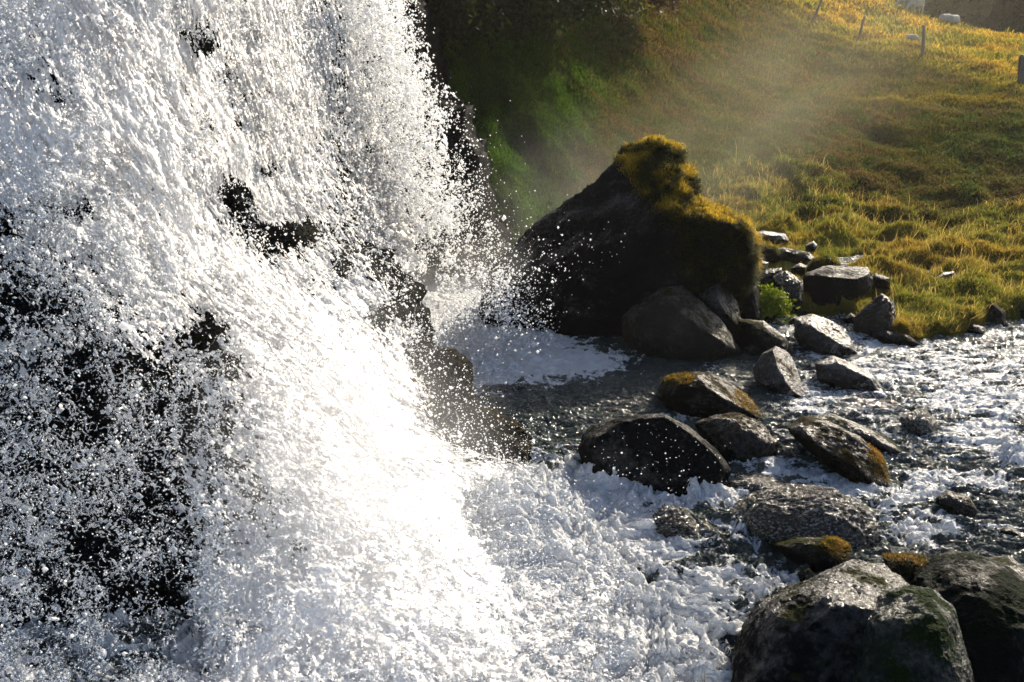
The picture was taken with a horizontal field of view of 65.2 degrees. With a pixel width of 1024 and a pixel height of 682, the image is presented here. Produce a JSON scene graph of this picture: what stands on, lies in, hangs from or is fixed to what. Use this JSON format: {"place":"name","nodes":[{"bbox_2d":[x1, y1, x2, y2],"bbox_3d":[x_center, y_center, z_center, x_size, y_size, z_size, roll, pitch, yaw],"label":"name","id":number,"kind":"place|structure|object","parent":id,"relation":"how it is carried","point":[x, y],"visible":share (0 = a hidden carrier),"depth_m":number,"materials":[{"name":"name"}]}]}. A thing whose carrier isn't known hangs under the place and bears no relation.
{"place":"outdoors","nodes":[
{"label":"outdoors","id":0,"kind":"place"},
{"bbox_2d":[0,0,467,628],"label":"cliff","id":1,"kind":"structure","parent":0,"point":[306,230],"depth_m":5.17,"materials":[{"name":"black stone"}]},
{"bbox_2d":[0,0,633,681],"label":"waterfall","id":2,"kind":"structure","parent":1,"relation":"on","point":[268,394],"depth_m":5.38,"materials":[{"name":"liquid"}]},
{"bbox_2d":[0,28,226,681],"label":"water spray","id":3,"kind":"object","parent":2,"relation":"on","point":[102,653],"visible":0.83,"depth_m":4.39,"materials":[{"name":"white liquid"}]},
{"bbox_2d":[0,0,631,681],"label":"waterfall spray sheet","id":4,"kind":"object","parent":2,"relation":"on","point":[144,136],"visible":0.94,"depth_m":5.21,"materials":[{"name":"liquid"}]},
{"bbox_2d":[333,0,472,241],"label":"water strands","id":5,"kind":"object","parent":1,"relation":"on","point":[386,49],"visible":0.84,"depth_m":9.70},
{"bbox_2d":[341,0,481,271],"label":"waterfall","id":6,"kind":"structure","parent":1,"relation":"on","point":[384,217],"depth_m":11.65,"materials":[{"name":"liquid"}]},
{"bbox_2d":[418,346,475,404],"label":"rock","id":7,"kind":"object","parent":1,"relation":"on","point":[458,361],"visible":0.77,"depth_m":7.46,"materials":[{"name":"grey stone"}]},
{"bbox_2d":[343,0,513,270],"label":"cliff","id":8,"kind":"structure","parent":0,"point":[435,42],"depth_m":12.62,"materials":[{"name":"black stone"}]},
{"bbox_2d":[436,0,534,42],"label":"shrub","id":9,"kind":"object","parent":8,"relation":"on","point":[488,5],"visible":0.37,"depth_m":14.79,"materials":[{"name":"green plant"}]},
{"bbox_2d":[0,255,1023,681],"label":"river water","id":10,"kind":"structure","parent":0,"point":[694,601],"depth_m":5.99,"materials":[{"name":"white liquid"}]},
{"bbox_2d":[0,0,617,681],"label":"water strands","id":11,"kind":"object","parent":10,"relation":"on","point":[104,456],"visible":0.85,"depth_m":4.53,"materials":[{"name":"white liquid"}]},
{"bbox_2d":[0,0,656,681],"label":"water spray","id":12,"kind":"object","parent":10,"relation":"on","point":[124,326],"visible":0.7,"depth_m":5.04,"materials":[{"name":"white liquid"}]},
{"bbox_2d":[324,0,555,348],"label":"water spray","id":13,"kind":"object","parent":10,"relation":"on","point":[447,316],"visible":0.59,"depth_m":9.68,"materials":[{"name":"white liquid"}]},
{"bbox_2d":[423,402,533,462],"bbox_3d":[-0.247,0.874,7.078,1.159,0.798,1.022,0,18,0],"label":"rock","id":14,"kind":"object","parent":10,"relation":"in","point":[497,431],"visible":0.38,"depth_m":6.66,"materials":[{"name":"grey stone"}]},
{"bbox_2d":[421,100,719,522],"bbox_3d":[0.388,-0.625,6.746,2.285,3.041,4.132,-2,18,-5],"label":"water spray","id":15,"kind":"object","parent":10,"relation":"on","point":[496,337],"visible":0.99,"depth_m":7.48,"materials":[{"name":"white liquid"}]},
{"bbox_2d":[578,413,731,496],"bbox_3d":[1.155,0.930,6.531,1.229,0.868,1.125,0,18,0],"label":"boulder","id":16,"kind":"object","parent":10,"relation":"in","point":[631,438],"visible":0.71,"depth_m":6.14,"materials":[{"name":"black stone"}]},
{"bbox_2d":[651,504,704,538],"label":"rock","id":17,"kind":"object","parent":10,"relation":"in","point":[678,521],"visible":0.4,"depth_m":5.58,"materials":[{"name":"stone"}]},
{"bbox_2d":[621,285,740,360],"bbox_3d":[2.004,-0.143,9.478,1.410,1.081,1.400,0,18,0],"label":"boulder","id":18,"kind":"object","parent":10,"relation":"in","point":[681,322],"visible":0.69,"depth_m":8.93,"materials":[{"name":"grey stone"}]},
{"bbox_2d":[656,371,763,418],"bbox_3d":[1.942,0.561,7.784,1.042,0.664,0.983,0,18,0],"label":"boulder","id":19,"kind":"object","parent":10,"relation":"in","point":[699,394],"visible":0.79,"depth_m":7.42,"materials":[{"name":"brown stone"}]},
{"bbox_2d":[695,412,779,462],"bbox_3d":[1.913,0.884,6.818,0.713,0.633,0.798,0,18,0],"label":"boulder","id":20,"kind":"object","parent":10,"relation":"in","point":[730,437],"visible":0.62,"depth_m":6.49,"materials":[{"name":"grey stone"}]},
{"bbox_2d":[744,345,762,355],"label":"rock","id":21,"kind":"object","parent":10,"relation":"in","point":[752,350],"visible":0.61,"depth_m":9.09,"materials":[{"name":"grey stone"}]},
{"bbox_2d":[724,472,789,491],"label":"rock","id":22,"kind":"object","parent":10,"relation":"in","point":[751,482],"visible":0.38,"depth_m":6.16,"materials":[{"name":"stone"}]},
{"bbox_2d":[739,319,792,354],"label":"rock","id":23,"kind":"object","parent":10,"relation":"in","point":[763,335],"visible":0.71,"depth_m":9.06,"materials":[{"name":"grey stone"}]},
{"bbox_2d":[753,346,804,397],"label":"boulder","id":24,"kind":"object","parent":10,"relation":"in","point":[774,369],"visible":0.85,"depth_m":8.02,"materials":[{"name":"grey stone"}]},
{"bbox_2d":[785,317,795,324],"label":"rock","id":25,"kind":"object","parent":10,"relation":"in","point":[791,322],"visible":0.23,"depth_m":10.33,"materials":[{"name":"grey stone"}]},
{"bbox_2d":[797,567,816,581],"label":"rock","id":26,"kind":"object","parent":10,"relation":"in","point":[807,573],"visible":0.56,"depth_m":5.02,"materials":[{"name":"grey stone"}]},
{"bbox_2d":[771,534,853,571],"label":"rock","id":27,"kind":"object","parent":10,"relation":"in","point":[820,553],"visible":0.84,"depth_m":5.14,"materials":[{"name":"brown stone"}]},
{"bbox_2d":[793,313,856,355],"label":"boulder","id":28,"kind":"object","parent":10,"relation":"in","point":[817,333],"visible":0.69,"depth_m":9.17,"materials":[{"name":"grey stone"}]},
{"bbox_2d":[787,415,890,486],"bbox_3d":[2.719,0.943,6.614,0.900,0.639,0.784,12,21,32],"label":"boulder","id":29,"kind":"object","parent":10,"relation":"in","point":[846,454],"visible":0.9,"depth_m":6.32,"materials":[{"name":"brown stone"}]},
{"bbox_2d":[815,356,880,390],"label":"boulder","id":30,"kind":"object","parent":10,"relation":"in","point":[834,371],"visible":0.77,"depth_m":8.14,"materials":[{"name":"grey stone"}]},
{"bbox_2d":[809,413,903,453],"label":"rock","id":31,"kind":"object","parent":10,"relation":"in","point":[879,442],"visible":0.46,"depth_m":6.80,"materials":[{"name":"grey stone"}]},
{"bbox_2d":[881,551,929,581],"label":"rock","id":32,"kind":"object","parent":10,"relation":"in","point":[905,566],"visible":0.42,"depth_m":4.68,"materials":[{"name":"brown stone"}]},
{"bbox_2d":[852,585,973,681],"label":"boulder","id":33,"kind":"object","parent":10,"relation":"in","point":[912,633],"visible":0.88,"depth_m":3.63,"materials":[{"name":"grey stone"}]},
{"bbox_2d":[907,458,929,465],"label":"rock","id":34,"kind":"object","parent":10,"relation":"in","point":[920,461],"visible":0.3,"depth_m":6.56,"materials":[{"name":"stone"}]},
{"bbox_2d":[901,408,938,436],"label":"rock","id":35,"kind":"object","parent":10,"relation":"in","point":[920,422],"visible":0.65,"depth_m":7.13,"materials":[{"name":"stone"}]},
{"bbox_2d":[936,490,977,516],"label":"rock","id":36,"kind":"object","parent":10,"relation":"in","point":[951,502],"visible":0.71,"depth_m":5.77,"materials":[{"name":"grey stone"}]},
{"bbox_2d":[1000,526,1020,535],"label":"rock","id":37,"kind":"object","parent":10,"relation":"in","point":[1007,530],"visible":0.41,"depth_m":5.53,"materials":[{"name":"grey stone"}]},
{"bbox_2d":[443,0,1023,340],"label":"hillside","id":38,"kind":"structure","parent":0,"point":[839,242],"depth_m":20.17,"materials":[{"name":"green plant"}]},
{"bbox_2d":[457,0,573,51],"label":"shrub","id":39,"kind":"object","parent":38,"relation":"on","point":[520,18],"visible":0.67,"depth_m":15.72,"materials":[{"name":"green plant"}]},
{"bbox_2d":[526,0,642,41],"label":"shrub","id":40,"kind":"object","parent":38,"relation":"on","point":[576,6],"visible":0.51,"depth_m":17.27,"materials":[{"name":"green plant"}]},
{"bbox_2d":[548,0,642,28],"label":"shrub","id":41,"kind":"object","parent":38,"relation":"on","point":[612,12],"visible":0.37,"depth_m":19.16,"materials":[{"name":"green plant"}]},
{"bbox_2d":[625,0,689,20],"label":"shrub","id":42,"kind":"object","parent":38,"relation":"on","point":[676,3],"visible":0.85,"depth_m":23.22,"materials":[{"name":"green plant"}]},
{"bbox_2d":[697,283,748,347],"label":"rock","id":43,"kind":"object","parent":38,"relation":"on","point":[720,303],"visible":0.52,"depth_m":9.35,"materials":[{"name":"grey stone"}]},
{"bbox_2d":[737,284,761,320],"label":"rock","id":44,"kind":"object","parent":38,"relation":"on","point":[750,308],"visible":0.34,"depth_m":9.86,"materials":[{"name":"grey stone"}]},
{"bbox_2d":[761,261,768,270],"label":"rock","id":45,"kind":"object","parent":38,"relation":"on","point":[766,264],"visible":0.23,"depth_m":12.45,"materials":[{"name":"grey stone"}]},
{"bbox_2d":[757,268,781,294],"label":"rock","id":46,"kind":"object","parent":38,"relation":"on","point":[767,276],"visible":0.42,"depth_m":10.91,"materials":[{"name":"grey stone"}]},
{"bbox_2d":[761,244,779,261],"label":"rock","id":47,"kind":"object","parent":38,"relation":"on","point":[771,252],"visible":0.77,"depth_m":12.79,"materials":[{"name":"green stone"}]},
{"bbox_2d":[758,231,788,244],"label":"rock","id":48,"kind":"object","parent":38,"relation":"on","point":[769,237],"visible":0.64,"depth_m":14.72,"materials":[{"name":"grey stone"}]},
{"bbox_2d":[755,283,799,323],"bbox_3d":[3.296,-0.550,10.239,0.718,0.702,0.530,0,18,0],"label":"leafy plant","id":49,"kind":"object","parent":38,"relation":"on","point":[773,305],"visible":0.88,"depth_m":10.16,"materials":[{"name":"green plant"}]},
{"bbox_2d":[772,270,802,313],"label":"rock","id":50,"kind":"object","parent":38,"relation":"on","point":[791,283],"visible":0.69,"depth_m":10.54,"materials":[{"name":"grey stone"}]},
{"bbox_2d":[770,247,813,263],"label":"rock","id":51,"kind":"object","parent":38,"relation":"on","point":[795,256],"visible":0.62,"depth_m":12.92,"materials":[{"name":"grey stone"}]},
{"bbox_2d":[790,263,806,275],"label":"rock","id":52,"kind":"object","parent":38,"relation":"on","point":[798,269],"visible":0.8,"depth_m":12.28,"materials":[{"name":"grey stone"}]},
{"bbox_2d":[795,309,810,315],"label":"rock","id":53,"kind":"object","parent":38,"relation":"on","point":[799,312],"visible":0.44,"depth_m":10.71,"materials":[{"name":"grey stone"}]},
{"bbox_2d":[805,241,817,251],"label":"rock","id":54,"kind":"object","parent":38,"relation":"on","point":[811,246],"visible":0.96,"depth_m":13.58,"materials":[{"name":"grey stone"}]},
{"bbox_2d":[811,0,822,22],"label":"fence post","id":55,"kind":"object","parent":38,"relation":"on","point":[816,11],"visible":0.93,"depth_m":35.43,"materials":[{"name":"grey wood"}]},
{"bbox_2d":[802,265,872,305],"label":"boulder","id":56,"kind":"object","parent":38,"relation":"on","point":[827,285],"visible":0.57,"depth_m":10.80,"materials":[{"name":"grey stone"}]},
{"bbox_2d":[805,255,841,271],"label":"rock","id":57,"kind":"object","parent":56,"relation":"on","point":[817,262],"visible":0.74,"depth_m":11.57,"materials":[{"name":"green stone"}]},
{"bbox_2d":[842,313,855,323],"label":"rock","id":58,"kind":"object","parent":38,"relation":"on","point":[847,318],"visible":0.57,"depth_m":10.35,"materials":[{"name":"grey stone"}]},
{"bbox_2d":[686,141,1023,339],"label":"bank grass","id":59,"kind":"structure","parent":38,"relation":"on","point":[950,319],"depth_m":14.47,"materials":[{"name":"green plant"}]},
{"bbox_2d":[857,16,865,40],"bbox_3d":[14.431,-12.907,33.080,0.236,1.033,0.117,7,19,22],"label":"fence post","id":60,"kind":"object","parent":38,"relation":"on","point":[860,30],"visible":0.95,"depth_m":33.05,"materials":[{"name":"grey wood"}]},
{"bbox_2d":[852,294,895,334],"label":"rock","id":61,"kind":"object","parent":38,"relation":"on","point":[869,317],"visible":0.8,"depth_m":9.79,"materials":[{"name":"grey stone"}]},
{"bbox_2d":[872,273,889,289],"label":"rock","id":62,"kind":"object","parent":38,"relation":"on","point":[879,282],"visible":0.7,"depth_m":11.21,"materials":[{"name":"grey stone"}]},
{"bbox_2d":[872,330,919,345],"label":"rock","id":63,"kind":"object","parent":38,"relation":"on","point":[888,337],"visible":0.73,"depth_m":9.54,"materials":[{"name":"grey stone"}]},
{"bbox_2d":[894,0,913,7],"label":"sheep","id":64,"kind":"object","parent":38,"relation":"on","point":[903,2],"visible":0.62,"depth_m":40.14},
{"bbox_2d":[906,34,920,41],"bbox_3d":[16.407,-12.350,32.664,0.581,0.336,0.250,6,19,19],"label":"sheep","id":65,"kind":"object","parent":38,"relation":"on","point":[914,36],"visible":0.86,"depth_m":32.58},
{"bbox_2d":[906,0,924,12],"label":"sheep","id":66,"kind":"object","parent":38,"relation":"on","point":[915,3],"visible":0.94,"depth_m":39.75},
{"bbox_2d":[921,24,924,56],"bbox_3d":[15.274,-11.134,29.697,0.240,1.152,0.135,-4,19,-13],"label":"fence post","id":67,"kind":"object","parent":38,"relation":"on","point":[923,42],"visible":0.99,"depth_m":29.68,"materials":[{"name":"grey wood"}]},
{"bbox_2d":[939,14,950,21],"bbox_3d":[21.077,-15.558,38.695,0.874,0.514,0.380,-6,19,-19],"label":"sheep","id":68,"kind":"object","parent":38,"relation":"on","point":[944,16],"visible":0.63,"depth_m":38.47},
{"bbox_2d":[938,271,954,278],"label":"rock","id":69,"kind":"object","parent":38,"relation":"on","point":[946,274],"visible":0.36,"depth_m":11.90,"materials":[{"name":"grey stone"}]},
{"bbox_2d":[905,0,995,23],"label":"tree","id":70,"kind":"object","parent":38,"relation":"on","point":[963,7],"visible":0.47,"depth_m":58.72,"materials":[{"name":"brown plant"}]},
{"bbox_2d":[948,15,960,23],"bbox_3d":[21.417,-15.493,38.659,0.874,0.514,0.380,-10,21,-28],"label":"sheep","id":71,"kind":"object","parent":38,"relation":"on","point":[954,18],"visible":0.69,"depth_m":38.42},
{"bbox_2d":[916,0,1021,31],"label":"tree","id":72,"kind":"object","parent":38,"relation":"on","point":[977,20],"visible":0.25,"depth_m":58.64,"materials":[{"name":"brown plant"}]},
{"bbox_2d":[966,323,984,333],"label":"rock","id":73,"kind":"object","parent":38,"relation":"on","point":[976,329],"visible":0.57,"depth_m":9.90,"materials":[{"name":"grey stone"}]},
{"bbox_2d":[986,302,1005,326],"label":"rock","id":74,"kind":"object","parent":38,"relation":"on","point":[997,314],"visible":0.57,"depth_m":10.27,"materials":[{"name":"grey stone"}]},
{"bbox_2d":[1017,54,1023,84],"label":"fence post","id":75,"kind":"object","parent":38,"relation":"on","point":[1020,73],"visible":0.98,"depth_m":25.78,"materials":[{"name":"grey wood"}]},
{"bbox_2d":[1018,304,1023,318],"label":"rock","id":76,"kind":"object","parent":38,"relation":"on","point":[1022,311],"visible":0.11,"depth_m":10.52,"materials":[{"name":"grey stone"}]},
{"bbox_2d":[977,0,1023,34],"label":"tree","id":77,"kind":"object","parent":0,"point":[1010,10],"visible":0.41,"depth_m":55.75,"materials":[{"name":"brown plant"}]},
{"label":"river bed","id":78,"kind":"structure","parent":0,"visible":0},
{"bbox_2d":[479,133,767,337],"bbox_3d":[1.436,-1.208,10.558,3.770,3.054,2.888,0,18,0],"label":"boulder","id":79,"kind":"object","parent":78,"relation":"on","point":[646,196],"visible":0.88,"depth_m":9.57,"materials":[{"name":"black stone"}]},
{"bbox_2d":[730,483,881,549],"bbox_3d":[2.159,1.370,5.953,1.204,0.858,1.259,0,18,0],"label":"boulder","id":80,"kind":"object","parent":78,"relation":"on","point":[781,512],"visible":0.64,"depth_m":5.44,"materials":[{"name":"stone"}]},
{"bbox_2d":[731,559,909,681],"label":"boulder","id":81,"kind":"object","parent":78,"relation":"on","point":[811,629],"visible":0.71,"depth_m":3.89,"materials":[{"name":"grey stone"}]},
{"bbox_2d":[907,551,1023,681],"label":"boulder","id":82,"kind":"object","parent":78,"relation":"on","point":[983,595],"visible":0.56,"depth_m":4.08,"materials":[{"name":"grey stone"}]},
{"bbox_2d":[989,556,1023,577],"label":"boulder","id":83,"kind":"object","parent":78,"relation":"on","point":[1013,564],"visible":0.1,"depth_m":4.79,"materials":[{"name":"grey stone"}]}
]}

